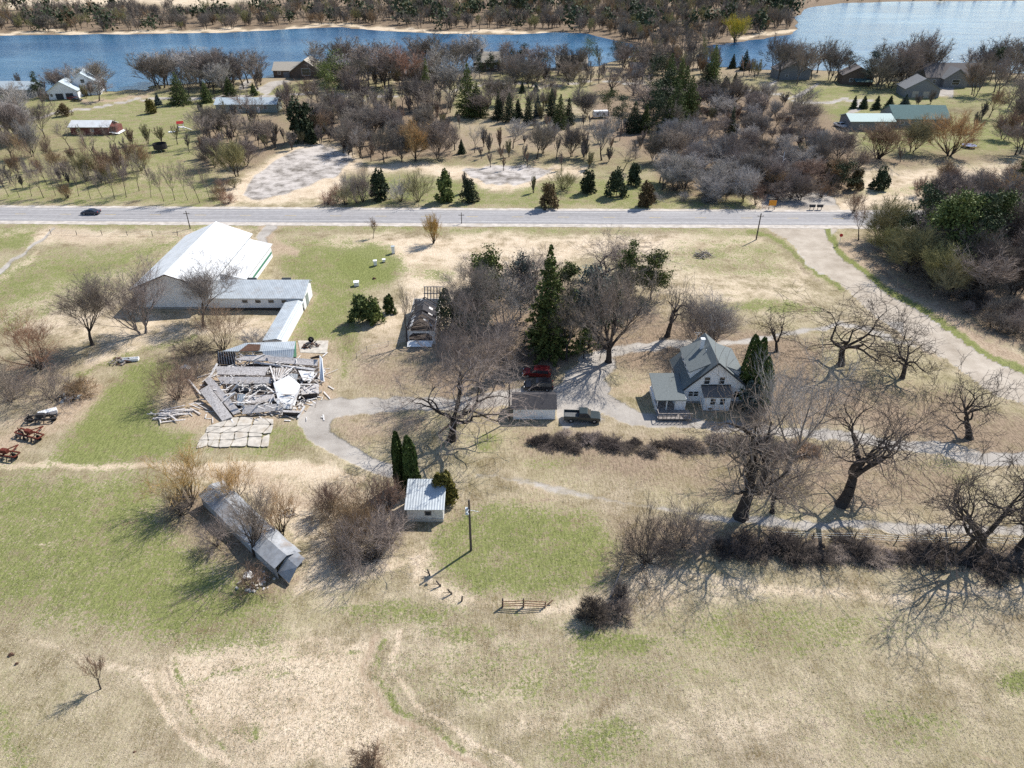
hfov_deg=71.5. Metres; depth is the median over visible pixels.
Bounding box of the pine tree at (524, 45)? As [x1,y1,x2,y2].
[516,42,528,58]
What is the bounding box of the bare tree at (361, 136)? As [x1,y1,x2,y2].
[349,122,368,153]
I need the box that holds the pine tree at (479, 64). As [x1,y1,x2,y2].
[472,54,485,78]
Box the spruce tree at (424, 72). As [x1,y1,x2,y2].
[420,58,430,87]
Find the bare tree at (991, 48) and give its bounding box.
[975,38,1012,67]
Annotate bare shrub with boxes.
[0,362,54,421]
[5,359,104,417]
[55,182,73,198]
[57,151,93,180]
[57,372,105,402]
[77,145,110,176]
[93,161,121,184]
[105,149,130,170]
[122,145,150,173]
[137,348,218,408]
[152,482,200,533]
[157,333,219,369]
[169,296,251,365]
[170,351,227,382]
[190,510,239,559]
[196,451,257,502]
[206,176,232,192]
[209,182,225,201]
[219,189,236,204]
[224,178,241,186]
[228,556,273,607]
[233,327,269,345]
[300,474,350,527]
[300,488,391,562]
[314,495,401,569]
[318,189,338,205]
[320,502,424,588]
[321,512,375,574]
[326,473,393,525]
[328,180,345,202]
[329,183,356,204]
[334,173,356,188]
[338,176,372,202]
[346,734,389,767]
[347,163,380,201]
[362,469,407,512]
[365,502,414,557]
[386,173,409,201]
[395,168,435,201]
[462,256,477,282]
[491,333,540,369]
[526,435,537,445]
[533,435,547,448]
[535,433,568,453]
[538,432,550,441]
[546,168,581,191]
[546,434,574,453]
[554,428,573,439]
[561,438,589,454]
[570,431,584,442]
[570,593,609,633]
[578,432,600,447]
[581,430,605,446]
[591,432,625,455]
[598,432,610,442]
[601,595,636,628]
[609,486,693,599]
[610,576,630,601]
[614,440,644,457]
[628,436,642,444]
[639,444,660,459]
[643,491,720,564]
[649,437,664,449]
[651,101,686,120]
[651,146,690,182]
[652,193,665,203]
[655,117,685,137]
[655,165,694,189]
[657,126,693,156]
[657,157,669,182]
[661,162,693,190]
[661,432,680,450]
[662,152,706,187]
[663,437,695,458]
[676,190,691,202]
[677,116,713,151]
[679,145,706,165]
[679,436,707,454]
[680,110,710,139]
[681,151,716,181]
[683,169,713,191]
[684,80,715,110]
[685,139,708,157]
[686,121,708,140]
[692,174,733,199]
[694,169,730,193]
[697,133,742,169]
[698,120,727,138]
[698,131,753,160]
[698,446,710,453]
[699,76,727,105]
[700,193,714,204]
[700,427,738,454]
[701,94,742,114]
[702,83,722,106]
[702,192,716,203]
[707,157,747,188]
[708,86,733,103]
[708,111,733,135]
[709,162,739,177]
[709,536,729,555]
[710,98,725,112]
[712,164,751,193]
[712,192,724,203]
[712,534,752,564]
[714,154,764,171]
[717,141,752,164]
[719,72,753,104]
[720,92,734,108]
[721,135,750,160]
[723,434,762,459]
[727,164,765,201]
[728,525,764,548]
[729,431,750,447]
[731,122,762,136]
[734,404,776,433]
[736,127,760,148]
[736,146,769,174]
[737,90,771,106]
[738,537,778,567]
[740,108,775,135]
[742,96,765,115]
[742,102,763,116]
[743,85,764,97]
[743,89,768,114]
[745,180,769,208]
[749,141,774,160]
[751,151,786,177]
[754,525,803,566]
[755,171,773,192]
[757,133,778,152]
[757,432,780,447]
[758,165,792,189]
[759,78,779,104]
[759,154,794,186]
[763,144,783,157]
[765,179,786,197]
[765,528,828,574]
[768,181,792,199]
[769,99,783,116]
[769,133,797,148]
[770,140,800,165]
[772,108,794,128]
[774,122,796,138]
[774,145,826,165]
[778,167,810,197]
[778,438,811,460]
[783,173,825,199]
[785,160,794,179]
[787,160,817,176]
[788,92,820,122]
[788,157,829,181]
[788,164,812,196]
[789,101,827,124]
[790,84,822,103]
[790,437,821,460]
[793,117,821,144]
[796,129,819,143]
[796,533,842,567]
[800,537,823,559]
[801,442,823,455]
[803,129,834,145]
[805,131,848,165]
[808,130,822,144]
[810,144,818,157]
[813,175,839,197]
[818,169,840,188]
[821,158,851,180]
[825,155,859,183]
[825,525,889,569]
[826,156,848,165]
[826,539,863,568]
[843,190,871,216]
[852,543,876,563]
[857,542,900,573]
[882,547,905,565]
[890,538,948,573]
[890,548,920,571]
[900,256,929,278]
[911,527,974,569]
[912,175,930,195]
[934,170,963,185]
[934,281,966,300]
[935,541,999,589]
[935,543,961,561]
[937,158,966,175]
[937,163,961,180]
[938,163,969,182]
[956,286,971,298]
[959,284,977,298]
[962,168,996,185]
[965,288,992,305]
[965,542,1023,589]
[966,297,989,311]
[967,545,1000,571]
[971,290,994,301]
[971,309,1012,335]
[977,298,1007,316]
[980,167,1002,177]
[983,176,1012,191]
[983,313,1015,335]
[995,293,1023,316]
[996,317,1020,333]
[998,165,1021,181]
[999,543,1023,572]
[1000,315,1023,333]
[1003,308,1023,331]
[1004,157,1023,171]
[1005,294,1023,316]
[1007,545,1023,573]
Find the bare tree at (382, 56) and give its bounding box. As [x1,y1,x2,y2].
[350,35,406,86]
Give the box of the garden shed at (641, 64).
[629,62,643,74]
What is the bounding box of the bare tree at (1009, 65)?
[991,49,1023,91]
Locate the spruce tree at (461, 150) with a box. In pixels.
[457,139,466,154]
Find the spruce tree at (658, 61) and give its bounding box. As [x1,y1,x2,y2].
[640,52,669,86]
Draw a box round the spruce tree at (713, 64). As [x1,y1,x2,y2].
[702,45,721,85]
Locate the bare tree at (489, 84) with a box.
[475,71,503,104]
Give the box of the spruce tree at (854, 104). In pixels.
[849,96,857,108]
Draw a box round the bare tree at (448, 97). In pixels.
[431,86,459,117]
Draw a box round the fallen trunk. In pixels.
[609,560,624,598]
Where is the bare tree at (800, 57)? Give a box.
[785,48,816,66]
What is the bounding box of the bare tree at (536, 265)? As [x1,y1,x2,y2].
[499,243,563,296]
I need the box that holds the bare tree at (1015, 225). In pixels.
[995,200,1023,239]
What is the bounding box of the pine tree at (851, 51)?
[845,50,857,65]
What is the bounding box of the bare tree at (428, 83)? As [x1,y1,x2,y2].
[418,77,445,104]
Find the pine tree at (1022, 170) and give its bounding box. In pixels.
[1016,156,1023,174]
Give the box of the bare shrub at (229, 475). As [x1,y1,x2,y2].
[196,451,257,502]
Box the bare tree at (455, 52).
[438,41,471,69]
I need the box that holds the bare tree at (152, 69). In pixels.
[124,48,173,88]
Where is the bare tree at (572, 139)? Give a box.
[553,117,587,156]
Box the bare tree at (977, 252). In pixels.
[954,242,1005,265]
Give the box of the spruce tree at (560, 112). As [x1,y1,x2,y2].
[551,94,569,129]
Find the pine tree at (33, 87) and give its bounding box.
[27,71,44,95]
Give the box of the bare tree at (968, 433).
[919,351,1023,443]
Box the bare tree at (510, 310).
[474,263,540,345]
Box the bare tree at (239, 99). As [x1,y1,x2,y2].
[221,88,256,116]
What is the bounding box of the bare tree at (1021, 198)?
[1009,195,1023,241]
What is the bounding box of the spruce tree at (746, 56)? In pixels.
[737,49,750,70]
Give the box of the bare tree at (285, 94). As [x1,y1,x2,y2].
[271,80,301,109]
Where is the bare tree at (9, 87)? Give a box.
[0,81,28,96]
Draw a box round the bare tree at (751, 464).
[676,341,850,531]
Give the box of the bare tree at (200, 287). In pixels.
[168,250,248,326]
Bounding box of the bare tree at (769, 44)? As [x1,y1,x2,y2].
[757,31,785,73]
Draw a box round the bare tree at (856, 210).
[852,198,872,240]
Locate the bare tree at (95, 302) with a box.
[36,263,130,345]
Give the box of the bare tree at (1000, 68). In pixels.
[992,59,1023,91]
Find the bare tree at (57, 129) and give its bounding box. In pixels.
[48,120,74,147]
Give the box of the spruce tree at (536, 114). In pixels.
[533,94,543,118]
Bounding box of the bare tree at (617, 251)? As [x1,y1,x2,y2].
[588,231,660,274]
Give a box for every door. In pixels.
[55,93,63,99]
[283,72,289,76]
[305,292,308,305]
[407,341,432,346]
[911,91,918,97]
[923,91,929,97]
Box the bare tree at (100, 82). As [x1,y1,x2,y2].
[80,74,111,100]
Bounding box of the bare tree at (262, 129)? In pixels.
[242,117,274,146]
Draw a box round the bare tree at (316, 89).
[292,79,329,106]
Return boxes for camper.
[592,110,609,117]
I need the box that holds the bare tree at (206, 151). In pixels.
[191,138,221,167]
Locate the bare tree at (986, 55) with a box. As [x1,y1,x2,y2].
[973,42,1013,79]
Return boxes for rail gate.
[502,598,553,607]
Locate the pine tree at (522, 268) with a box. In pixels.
[500,250,539,317]
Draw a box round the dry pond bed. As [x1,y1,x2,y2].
[243,145,552,200]
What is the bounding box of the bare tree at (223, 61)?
[196,50,244,84]
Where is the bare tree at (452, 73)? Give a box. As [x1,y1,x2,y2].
[425,53,481,100]
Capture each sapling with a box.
[0,162,8,196]
[0,168,19,196]
[1,145,21,182]
[5,132,24,158]
[14,157,31,196]
[15,137,32,174]
[20,161,44,197]
[28,153,46,183]
[34,134,51,164]
[36,154,55,195]
[41,161,66,197]
[42,150,67,166]
[57,158,75,182]
[65,161,78,195]
[68,139,88,171]
[75,161,90,198]
[86,169,102,197]
[93,159,113,183]
[95,161,115,198]
[106,143,121,173]
[108,153,130,196]
[117,148,141,188]
[121,142,133,170]
[128,138,153,175]
[141,162,154,193]
[147,166,163,201]
[159,159,177,199]
[169,160,187,199]
[177,157,199,202]
[194,163,209,199]
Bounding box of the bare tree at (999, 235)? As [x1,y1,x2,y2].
[975,227,1013,277]
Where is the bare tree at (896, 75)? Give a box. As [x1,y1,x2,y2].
[881,56,920,87]
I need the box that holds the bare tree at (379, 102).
[370,95,384,112]
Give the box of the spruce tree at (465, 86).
[454,64,479,118]
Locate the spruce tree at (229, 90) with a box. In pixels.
[221,76,237,96]
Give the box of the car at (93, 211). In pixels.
[80,208,100,214]
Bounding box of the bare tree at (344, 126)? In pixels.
[326,116,355,152]
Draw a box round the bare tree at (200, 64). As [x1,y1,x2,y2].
[186,49,222,88]
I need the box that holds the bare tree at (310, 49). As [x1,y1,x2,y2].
[301,40,329,59]
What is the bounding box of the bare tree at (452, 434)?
[371,316,545,484]
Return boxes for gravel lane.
[0,81,954,124]
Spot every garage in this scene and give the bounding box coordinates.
[512,392,556,419]
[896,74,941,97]
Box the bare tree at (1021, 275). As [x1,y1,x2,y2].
[994,241,1023,294]
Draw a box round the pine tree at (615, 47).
[607,40,623,60]
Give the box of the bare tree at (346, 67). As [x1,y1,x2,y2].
[327,60,359,87]
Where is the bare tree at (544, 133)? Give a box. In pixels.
[524,116,560,153]
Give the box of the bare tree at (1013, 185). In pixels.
[976,167,1023,197]
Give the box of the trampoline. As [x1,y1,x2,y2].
[152,142,167,151]
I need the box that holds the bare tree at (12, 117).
[0,107,38,134]
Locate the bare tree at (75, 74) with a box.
[56,66,90,82]
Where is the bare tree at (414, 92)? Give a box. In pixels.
[408,77,434,109]
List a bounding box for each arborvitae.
[390,430,407,489]
[401,434,420,492]
[736,334,760,400]
[746,336,767,402]
[750,356,774,407]
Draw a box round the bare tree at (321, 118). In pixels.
[309,109,333,138]
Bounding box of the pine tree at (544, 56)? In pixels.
[536,50,551,65]
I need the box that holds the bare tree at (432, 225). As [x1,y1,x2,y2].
[420,210,441,243]
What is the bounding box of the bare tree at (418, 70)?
[408,52,439,78]
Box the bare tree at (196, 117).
[183,111,209,134]
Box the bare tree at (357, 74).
[345,57,366,79]
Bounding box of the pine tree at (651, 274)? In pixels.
[631,248,676,299]
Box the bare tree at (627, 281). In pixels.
[600,262,654,296]
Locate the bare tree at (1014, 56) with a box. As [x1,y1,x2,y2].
[999,42,1023,81]
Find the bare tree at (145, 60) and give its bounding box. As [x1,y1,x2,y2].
[128,51,161,85]
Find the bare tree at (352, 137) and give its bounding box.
[345,131,366,157]
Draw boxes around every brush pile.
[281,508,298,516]
[692,249,715,258]
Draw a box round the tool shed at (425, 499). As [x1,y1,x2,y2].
[404,479,445,521]
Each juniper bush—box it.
[54,103,72,116]
[144,98,157,114]
[347,294,370,322]
[364,295,385,326]
[368,168,389,201]
[382,293,397,314]
[431,468,458,506]
[433,168,454,203]
[458,178,479,203]
[539,182,559,210]
[579,169,596,193]
[604,166,628,197]
[626,162,641,187]
[637,180,656,207]
[741,378,761,414]
[816,163,831,187]
[846,167,864,190]
[868,166,891,190]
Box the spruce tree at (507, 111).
[499,92,518,123]
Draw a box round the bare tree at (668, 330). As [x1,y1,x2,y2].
[654,272,709,337]
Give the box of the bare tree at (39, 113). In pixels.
[27,98,56,137]
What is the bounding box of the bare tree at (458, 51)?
[440,40,468,67]
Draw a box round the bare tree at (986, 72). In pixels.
[961,53,998,95]
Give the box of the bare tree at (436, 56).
[417,43,455,74]
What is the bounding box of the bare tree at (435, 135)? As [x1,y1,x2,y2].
[424,117,462,158]
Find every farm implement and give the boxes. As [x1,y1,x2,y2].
[0,444,20,461]
[14,426,43,443]
[24,412,57,424]
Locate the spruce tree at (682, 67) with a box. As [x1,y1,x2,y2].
[675,58,686,88]
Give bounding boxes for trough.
[37,407,57,413]
[119,356,139,361]
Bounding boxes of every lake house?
[0,81,45,97]
[46,77,83,99]
[72,68,103,95]
[272,55,325,77]
[472,49,503,71]
[555,55,587,69]
[770,60,811,79]
[837,63,872,84]
[914,63,982,87]
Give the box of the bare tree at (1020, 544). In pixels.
[976,453,1023,553]
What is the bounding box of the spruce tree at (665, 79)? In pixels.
[646,68,683,111]
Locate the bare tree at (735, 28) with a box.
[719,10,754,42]
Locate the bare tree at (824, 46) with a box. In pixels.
[805,35,837,72]
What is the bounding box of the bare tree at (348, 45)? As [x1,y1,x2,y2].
[320,36,357,61]
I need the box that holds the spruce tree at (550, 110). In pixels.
[543,88,556,120]
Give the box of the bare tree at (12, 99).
[1,94,28,133]
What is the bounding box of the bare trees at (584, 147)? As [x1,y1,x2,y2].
[0,26,991,192]
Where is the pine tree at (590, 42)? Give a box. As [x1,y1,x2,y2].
[582,37,601,56]
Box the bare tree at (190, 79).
[168,65,202,95]
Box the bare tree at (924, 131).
[900,111,945,151]
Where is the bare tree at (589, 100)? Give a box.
[567,86,598,117]
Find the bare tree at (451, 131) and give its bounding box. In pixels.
[432,119,460,149]
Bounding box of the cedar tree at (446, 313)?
[435,288,453,336]
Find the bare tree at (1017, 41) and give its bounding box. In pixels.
[1003,37,1023,74]
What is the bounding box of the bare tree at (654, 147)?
[637,125,674,161]
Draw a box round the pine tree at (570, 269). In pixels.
[556,259,581,307]
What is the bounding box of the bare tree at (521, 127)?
[504,118,534,148]
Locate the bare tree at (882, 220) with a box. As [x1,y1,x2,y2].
[858,202,907,238]
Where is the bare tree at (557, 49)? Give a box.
[535,42,570,74]
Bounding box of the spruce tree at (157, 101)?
[154,93,163,105]
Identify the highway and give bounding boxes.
[0,207,921,224]
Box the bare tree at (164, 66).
[148,52,180,84]
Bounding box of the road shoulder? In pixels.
[0,205,921,228]
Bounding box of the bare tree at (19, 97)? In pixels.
[4,86,32,108]
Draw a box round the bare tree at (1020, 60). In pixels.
[1012,48,1023,80]
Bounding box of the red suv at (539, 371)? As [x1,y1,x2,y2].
[522,365,551,377]
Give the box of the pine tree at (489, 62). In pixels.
[484,53,496,76]
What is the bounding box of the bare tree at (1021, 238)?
[1011,228,1023,257]
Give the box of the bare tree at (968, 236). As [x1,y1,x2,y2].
[954,221,1004,250]
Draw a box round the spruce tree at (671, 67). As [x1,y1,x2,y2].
[664,53,678,92]
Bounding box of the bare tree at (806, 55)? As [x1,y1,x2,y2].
[791,45,819,70]
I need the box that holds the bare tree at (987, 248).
[957,228,1015,290]
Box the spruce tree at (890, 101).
[881,95,894,108]
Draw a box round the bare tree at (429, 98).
[414,87,442,112]
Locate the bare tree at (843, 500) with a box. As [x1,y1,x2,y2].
[795,341,963,511]
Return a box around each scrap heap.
[55,391,81,403]
[108,357,131,364]
[302,341,320,348]
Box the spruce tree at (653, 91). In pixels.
[639,77,666,127]
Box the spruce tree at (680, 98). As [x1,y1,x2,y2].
[656,79,690,127]
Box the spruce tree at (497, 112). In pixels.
[490,91,503,120]
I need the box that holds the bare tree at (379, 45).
[370,38,398,54]
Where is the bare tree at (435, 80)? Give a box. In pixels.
[423,68,450,105]
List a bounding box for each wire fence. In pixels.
[49,229,188,235]
[773,532,1021,545]
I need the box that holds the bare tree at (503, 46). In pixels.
[492,37,528,58]
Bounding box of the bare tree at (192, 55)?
[173,44,206,80]
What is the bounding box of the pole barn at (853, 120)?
[839,113,896,130]
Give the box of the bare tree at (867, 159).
[839,144,877,167]
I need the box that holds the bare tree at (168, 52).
[164,45,193,76]
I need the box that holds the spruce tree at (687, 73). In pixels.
[679,65,691,109]
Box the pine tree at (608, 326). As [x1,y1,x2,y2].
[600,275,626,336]
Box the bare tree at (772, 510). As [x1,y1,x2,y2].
[733,428,870,523]
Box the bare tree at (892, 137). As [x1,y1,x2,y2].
[848,116,923,158]
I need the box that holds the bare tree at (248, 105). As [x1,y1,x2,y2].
[238,93,265,119]
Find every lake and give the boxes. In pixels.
[0,27,633,91]
[707,1,1023,72]
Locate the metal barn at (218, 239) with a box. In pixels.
[129,221,272,308]
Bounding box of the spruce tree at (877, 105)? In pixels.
[870,96,881,109]
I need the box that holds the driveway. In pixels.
[0,190,1023,536]
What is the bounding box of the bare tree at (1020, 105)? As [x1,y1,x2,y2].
[1009,95,1023,123]
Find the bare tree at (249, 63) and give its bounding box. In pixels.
[233,52,267,82]
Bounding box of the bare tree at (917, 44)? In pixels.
[896,33,940,76]
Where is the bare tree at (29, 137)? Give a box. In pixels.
[8,118,42,156]
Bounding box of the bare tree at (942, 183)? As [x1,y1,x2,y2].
[914,171,974,203]
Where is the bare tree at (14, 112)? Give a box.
[0,96,26,136]
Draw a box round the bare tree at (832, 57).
[819,39,856,79]
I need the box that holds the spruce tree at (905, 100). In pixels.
[899,94,910,104]
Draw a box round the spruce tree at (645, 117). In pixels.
[635,104,652,132]
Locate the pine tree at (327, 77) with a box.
[314,61,337,93]
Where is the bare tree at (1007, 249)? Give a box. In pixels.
[969,239,1020,287]
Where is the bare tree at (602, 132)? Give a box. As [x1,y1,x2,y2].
[580,115,628,160]
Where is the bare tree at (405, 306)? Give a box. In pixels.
[395,284,421,344]
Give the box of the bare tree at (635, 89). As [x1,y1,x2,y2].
[615,74,685,109]
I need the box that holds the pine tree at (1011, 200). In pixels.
[982,188,1023,246]
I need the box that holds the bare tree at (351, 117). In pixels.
[337,106,372,127]
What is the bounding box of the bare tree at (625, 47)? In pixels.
[612,40,638,67]
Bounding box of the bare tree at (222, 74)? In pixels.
[203,59,231,92]
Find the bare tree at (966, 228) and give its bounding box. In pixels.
[942,217,999,235]
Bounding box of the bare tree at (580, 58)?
[557,46,592,77]
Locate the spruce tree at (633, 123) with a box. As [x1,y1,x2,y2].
[622,101,642,134]
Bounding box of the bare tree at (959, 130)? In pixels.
[907,108,989,156]
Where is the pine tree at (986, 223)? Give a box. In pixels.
[944,190,1012,259]
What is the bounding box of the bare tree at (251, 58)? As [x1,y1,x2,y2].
[236,48,270,89]
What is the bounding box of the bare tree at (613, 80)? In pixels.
[598,66,629,92]
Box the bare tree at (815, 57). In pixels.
[807,46,824,78]
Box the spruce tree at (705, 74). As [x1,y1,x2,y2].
[694,64,716,88]
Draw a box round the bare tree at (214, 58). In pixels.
[188,46,235,65]
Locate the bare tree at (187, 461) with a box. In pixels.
[128,432,216,507]
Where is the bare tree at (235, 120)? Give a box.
[217,108,250,140]
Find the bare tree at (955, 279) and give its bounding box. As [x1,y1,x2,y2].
[926,253,981,297]
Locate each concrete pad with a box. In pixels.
[197,417,272,448]
[298,340,328,353]
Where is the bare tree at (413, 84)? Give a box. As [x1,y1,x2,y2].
[398,74,423,106]
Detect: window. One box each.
[301,68,309,74]
[424,511,431,515]
[688,391,693,396]
[693,391,698,396]
[703,377,710,384]
[718,377,725,384]
[951,80,959,84]
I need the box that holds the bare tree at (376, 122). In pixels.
[352,101,392,134]
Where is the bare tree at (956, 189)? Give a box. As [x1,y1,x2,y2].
[918,167,985,212]
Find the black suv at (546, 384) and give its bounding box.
[524,377,552,391]
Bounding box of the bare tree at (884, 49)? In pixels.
[859,37,899,83]
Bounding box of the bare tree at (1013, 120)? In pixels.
[991,108,1023,139]
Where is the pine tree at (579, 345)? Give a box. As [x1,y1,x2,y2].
[568,325,600,358]
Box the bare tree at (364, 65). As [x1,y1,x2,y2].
[347,50,380,86]
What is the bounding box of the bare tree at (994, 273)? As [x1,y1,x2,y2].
[947,243,1023,300]
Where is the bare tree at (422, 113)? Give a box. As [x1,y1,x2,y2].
[412,102,438,131]
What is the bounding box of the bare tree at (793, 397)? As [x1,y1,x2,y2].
[749,334,872,474]
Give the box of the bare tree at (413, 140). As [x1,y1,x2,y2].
[395,116,431,160]
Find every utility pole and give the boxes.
[465,499,478,550]
[755,213,763,239]
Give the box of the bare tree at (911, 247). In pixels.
[875,221,962,271]
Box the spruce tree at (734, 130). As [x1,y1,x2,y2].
[725,107,737,135]
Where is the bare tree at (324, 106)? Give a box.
[301,96,334,115]
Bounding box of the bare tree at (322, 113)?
[310,104,338,122]
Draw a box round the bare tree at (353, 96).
[339,86,365,121]
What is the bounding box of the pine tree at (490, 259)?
[467,242,514,310]
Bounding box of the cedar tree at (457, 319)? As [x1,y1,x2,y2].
[451,296,469,335]
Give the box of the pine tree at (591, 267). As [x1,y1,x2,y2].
[566,264,621,347]
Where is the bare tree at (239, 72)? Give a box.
[224,58,255,88]
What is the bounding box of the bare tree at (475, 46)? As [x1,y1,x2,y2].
[448,32,494,58]
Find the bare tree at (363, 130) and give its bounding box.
[355,121,374,149]
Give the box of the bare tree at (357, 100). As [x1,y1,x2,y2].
[345,90,374,123]
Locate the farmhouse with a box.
[649,333,747,420]
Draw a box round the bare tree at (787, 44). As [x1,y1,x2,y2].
[774,38,799,55]
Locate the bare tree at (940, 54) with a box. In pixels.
[915,34,956,65]
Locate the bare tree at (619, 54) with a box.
[615,43,645,73]
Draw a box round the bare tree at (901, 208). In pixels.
[868,190,924,232]
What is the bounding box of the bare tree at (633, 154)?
[615,143,640,170]
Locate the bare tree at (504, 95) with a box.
[484,85,522,108]
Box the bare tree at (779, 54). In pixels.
[764,39,798,80]
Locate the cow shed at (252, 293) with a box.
[207,278,312,309]
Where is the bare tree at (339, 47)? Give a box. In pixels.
[323,38,356,63]
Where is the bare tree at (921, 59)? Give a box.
[890,40,937,76]
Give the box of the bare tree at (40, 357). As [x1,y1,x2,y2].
[0,302,68,378]
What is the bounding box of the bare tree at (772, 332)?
[743,302,797,352]
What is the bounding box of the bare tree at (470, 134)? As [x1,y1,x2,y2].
[467,122,484,152]
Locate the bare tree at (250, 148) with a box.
[226,132,266,164]
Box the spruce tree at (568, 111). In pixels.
[563,97,575,125]
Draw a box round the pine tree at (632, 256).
[609,239,643,297]
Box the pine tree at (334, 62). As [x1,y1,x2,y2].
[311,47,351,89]
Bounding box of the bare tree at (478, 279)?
[418,255,514,334]
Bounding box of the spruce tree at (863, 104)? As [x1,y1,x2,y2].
[858,95,868,109]
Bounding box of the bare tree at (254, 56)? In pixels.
[242,47,265,68]
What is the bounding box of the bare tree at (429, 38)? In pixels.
[414,31,451,52]
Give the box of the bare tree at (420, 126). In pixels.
[405,118,439,157]
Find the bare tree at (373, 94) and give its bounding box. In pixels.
[364,85,389,105]
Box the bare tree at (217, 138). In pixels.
[204,131,226,144]
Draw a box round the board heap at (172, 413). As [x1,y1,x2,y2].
[148,399,208,422]
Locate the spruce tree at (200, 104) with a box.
[196,102,202,110]
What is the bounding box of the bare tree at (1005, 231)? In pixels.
[991,218,1015,237]
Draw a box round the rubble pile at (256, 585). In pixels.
[236,570,275,592]
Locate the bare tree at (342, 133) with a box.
[334,124,358,152]
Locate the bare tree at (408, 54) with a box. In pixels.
[390,45,419,64]
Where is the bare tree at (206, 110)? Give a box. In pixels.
[189,100,218,125]
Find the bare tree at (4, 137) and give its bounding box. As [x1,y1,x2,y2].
[0,128,23,157]
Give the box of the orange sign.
[768,200,776,209]
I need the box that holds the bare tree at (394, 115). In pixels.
[376,104,405,128]
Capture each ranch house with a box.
[67,120,124,134]
[214,97,281,112]
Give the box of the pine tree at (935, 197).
[897,181,949,235]
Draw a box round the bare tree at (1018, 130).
[988,117,1023,154]
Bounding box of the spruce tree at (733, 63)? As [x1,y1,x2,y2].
[727,54,737,68]
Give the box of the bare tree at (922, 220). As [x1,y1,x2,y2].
[900,203,960,244]
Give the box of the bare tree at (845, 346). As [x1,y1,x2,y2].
[761,261,946,383]
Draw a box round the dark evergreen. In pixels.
[285,94,324,144]
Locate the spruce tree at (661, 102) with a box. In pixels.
[645,96,668,135]
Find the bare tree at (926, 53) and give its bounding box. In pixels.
[894,39,933,78]
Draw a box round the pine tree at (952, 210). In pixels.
[919,187,994,256]
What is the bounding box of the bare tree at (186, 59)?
[171,47,219,85]
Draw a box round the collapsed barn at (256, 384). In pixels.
[187,341,337,422]
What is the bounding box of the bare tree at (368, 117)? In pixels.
[350,102,383,131]
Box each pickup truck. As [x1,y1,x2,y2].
[564,407,600,423]
[833,122,846,127]
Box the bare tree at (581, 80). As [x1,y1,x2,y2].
[567,66,590,90]
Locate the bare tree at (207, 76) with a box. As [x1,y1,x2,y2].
[191,62,230,93]
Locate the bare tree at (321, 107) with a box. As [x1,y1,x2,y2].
[295,93,331,113]
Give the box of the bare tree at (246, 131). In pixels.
[235,117,255,140]
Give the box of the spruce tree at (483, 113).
[464,82,491,119]
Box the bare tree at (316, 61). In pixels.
[304,50,347,82]
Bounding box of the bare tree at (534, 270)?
[499,246,588,306]
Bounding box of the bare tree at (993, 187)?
[966,165,1013,194]
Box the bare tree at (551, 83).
[539,73,565,93]
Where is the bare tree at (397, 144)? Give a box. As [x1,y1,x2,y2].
[385,128,411,161]
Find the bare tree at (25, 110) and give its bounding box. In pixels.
[0,98,35,128]
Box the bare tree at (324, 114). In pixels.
[308,104,335,127]
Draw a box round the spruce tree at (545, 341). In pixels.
[520,244,578,366]
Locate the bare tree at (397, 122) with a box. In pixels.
[384,114,407,133]
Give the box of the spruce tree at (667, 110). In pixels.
[655,96,680,133]
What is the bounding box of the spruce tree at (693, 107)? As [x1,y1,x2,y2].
[681,75,701,119]
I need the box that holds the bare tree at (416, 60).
[406,54,427,80]
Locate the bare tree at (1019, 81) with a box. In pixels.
[1004,76,1023,106]
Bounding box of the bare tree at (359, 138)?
[350,128,371,158]
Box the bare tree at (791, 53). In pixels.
[776,40,802,59]
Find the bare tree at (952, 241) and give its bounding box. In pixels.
[928,227,979,280]
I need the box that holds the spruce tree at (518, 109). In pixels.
[514,99,523,118]
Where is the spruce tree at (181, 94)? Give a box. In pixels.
[164,72,196,107]
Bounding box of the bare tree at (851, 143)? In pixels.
[827,125,863,157]
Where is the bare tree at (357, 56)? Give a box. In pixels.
[343,46,373,82]
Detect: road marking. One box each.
[52,209,836,213]
[105,214,660,217]
[119,219,865,223]
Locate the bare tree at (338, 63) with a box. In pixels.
[317,53,356,85]
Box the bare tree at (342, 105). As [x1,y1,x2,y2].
[331,91,362,121]
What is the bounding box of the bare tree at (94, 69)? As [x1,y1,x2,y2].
[86,58,114,91]
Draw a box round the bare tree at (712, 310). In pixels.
[678,281,748,341]
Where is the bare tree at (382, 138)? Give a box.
[369,122,399,161]
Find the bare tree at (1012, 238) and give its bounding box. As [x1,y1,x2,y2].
[1001,232,1019,251]
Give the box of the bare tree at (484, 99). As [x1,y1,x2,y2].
[462,88,490,116]
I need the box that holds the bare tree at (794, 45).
[769,36,809,62]
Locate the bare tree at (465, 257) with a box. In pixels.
[458,252,516,279]
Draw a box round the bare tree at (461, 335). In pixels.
[410,285,535,394]
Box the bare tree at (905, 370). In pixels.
[857,306,947,386]
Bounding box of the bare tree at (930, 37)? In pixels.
[911,27,946,52]
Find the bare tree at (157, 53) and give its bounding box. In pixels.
[134,48,179,74]
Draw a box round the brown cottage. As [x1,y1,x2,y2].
[399,69,423,79]
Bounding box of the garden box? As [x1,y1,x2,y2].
[353,280,358,286]
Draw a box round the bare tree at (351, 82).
[338,66,374,103]
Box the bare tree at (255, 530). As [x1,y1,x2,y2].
[212,476,283,557]
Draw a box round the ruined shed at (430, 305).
[407,286,443,346]
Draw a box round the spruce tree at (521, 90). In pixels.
[518,82,525,93]
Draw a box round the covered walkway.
[263,300,302,341]
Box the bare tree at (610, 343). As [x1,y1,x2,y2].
[556,253,677,370]
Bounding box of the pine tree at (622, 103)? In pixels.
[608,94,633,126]
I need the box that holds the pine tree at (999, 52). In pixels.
[989,46,1005,81]
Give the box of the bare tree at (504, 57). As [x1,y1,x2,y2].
[499,48,525,77]

